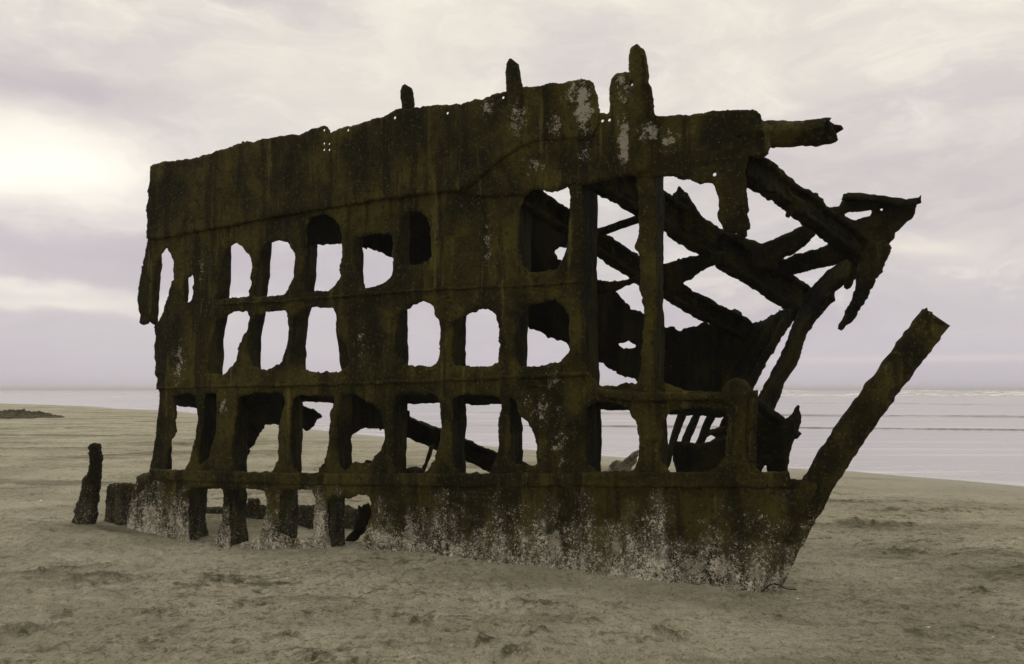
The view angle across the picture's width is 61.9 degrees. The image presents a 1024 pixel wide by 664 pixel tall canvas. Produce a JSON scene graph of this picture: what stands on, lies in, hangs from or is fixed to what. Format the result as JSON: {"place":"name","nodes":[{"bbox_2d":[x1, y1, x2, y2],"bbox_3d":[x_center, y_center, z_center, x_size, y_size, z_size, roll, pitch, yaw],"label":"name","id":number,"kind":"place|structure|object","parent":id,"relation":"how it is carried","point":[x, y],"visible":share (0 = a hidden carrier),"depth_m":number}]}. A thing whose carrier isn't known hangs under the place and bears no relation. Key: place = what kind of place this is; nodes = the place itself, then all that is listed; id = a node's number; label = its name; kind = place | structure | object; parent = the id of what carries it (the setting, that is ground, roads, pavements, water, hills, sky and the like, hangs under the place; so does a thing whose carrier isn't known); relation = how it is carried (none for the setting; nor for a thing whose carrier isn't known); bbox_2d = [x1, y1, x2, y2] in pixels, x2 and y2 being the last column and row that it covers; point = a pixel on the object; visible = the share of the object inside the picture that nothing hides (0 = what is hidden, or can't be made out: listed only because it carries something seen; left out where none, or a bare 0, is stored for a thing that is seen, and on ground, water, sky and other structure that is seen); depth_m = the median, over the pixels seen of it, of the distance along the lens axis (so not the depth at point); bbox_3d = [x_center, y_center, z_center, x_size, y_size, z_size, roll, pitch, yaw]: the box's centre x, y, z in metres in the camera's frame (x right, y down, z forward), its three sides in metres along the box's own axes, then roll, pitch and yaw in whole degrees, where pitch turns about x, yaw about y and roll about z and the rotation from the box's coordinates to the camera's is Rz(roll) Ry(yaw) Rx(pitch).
{"place":"outdoors","nodes":[
{"label":"outdoors","id":0,"kind":"place"},
{"bbox_2d":[0,403,1023,663],"bbox_3d":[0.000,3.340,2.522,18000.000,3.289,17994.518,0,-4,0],"label":"sand beach","id":1,"kind":"structure","parent":0,"point":[886,569],"depth_m":6.86},
{"bbox_2d":[0,408,64,418],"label":"rock outcrop","id":2,"kind":"object","parent":1,"relation":"on","point":[15,414],"visible":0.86,"depth_m":48.70},
{"bbox_2d":[71,443,103,523],"bbox_3d":[-5.190,1.944,10.394,0.392,1.183,0.194,0,-4,0],"label":"iron stump","id":3,"kind":"object","parent":1,"relation":"on","point":[85,511],"visible":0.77,"depth_m":10.33},
{"bbox_2d":[206,498,358,528],"bbox_3d":[-2.817,2.484,10.611,2.990,0.784,0.112,-2,-4,26],"label":"hull fragment","id":4,"kind":"object","parent":1,"relation":"on","point":[255,509],"visible":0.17,"depth_m":10.49},
{"bbox_2d":[345,503,370,540],"bbox_3d":[-1.646,2.137,9.277,0.420,0.565,0.052,-2,-4,26],"label":"iron scrap","id":5,"kind":"object","parent":1,"relation":"on","point":[360,525],"visible":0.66,"depth_m":9.26},
{"bbox_2d":[104,44,949,592],"bbox_3d":[-0.262,0.066,9.812,9.406,5.184,3.018,-2,-4,26],"label":"shipwreck","id":6,"kind":"object","parent":1,"relation":"on","point":[458,214],"visible":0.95,"depth_m":8.42},
{"bbox_2d":[606,450,638,471],"bbox_3d":[1.134,1.355,8.781,0.370,0.292,0.060,-2,-4,26],"label":"iron sheet","id":7,"kind":"object","parent":6,"relation":"on","point":[628,462],"visible":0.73,"depth_m":8.74},
{"bbox_2d":[763,583,795,590],"bbox_3d":[2.161,2.066,6.885,0.268,0.070,0.053,0,-4,7],"label":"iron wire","id":8,"kind":"object","parent":1,"relation":"on","point":[779,585],"visible":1,"depth_m":6.89},
{"bbox_2d":[0,390,1023,485],"bbox_3d":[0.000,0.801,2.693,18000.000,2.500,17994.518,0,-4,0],"label":"sea water","id":9,"kind":"structure","parent":0,"point":[971,435],"depth_m":41.53},
{"bbox_2d":[0,0,1023,389],"label":"sky","id":10,"kind":"structure","parent":0,"point":[926,97]}
]}

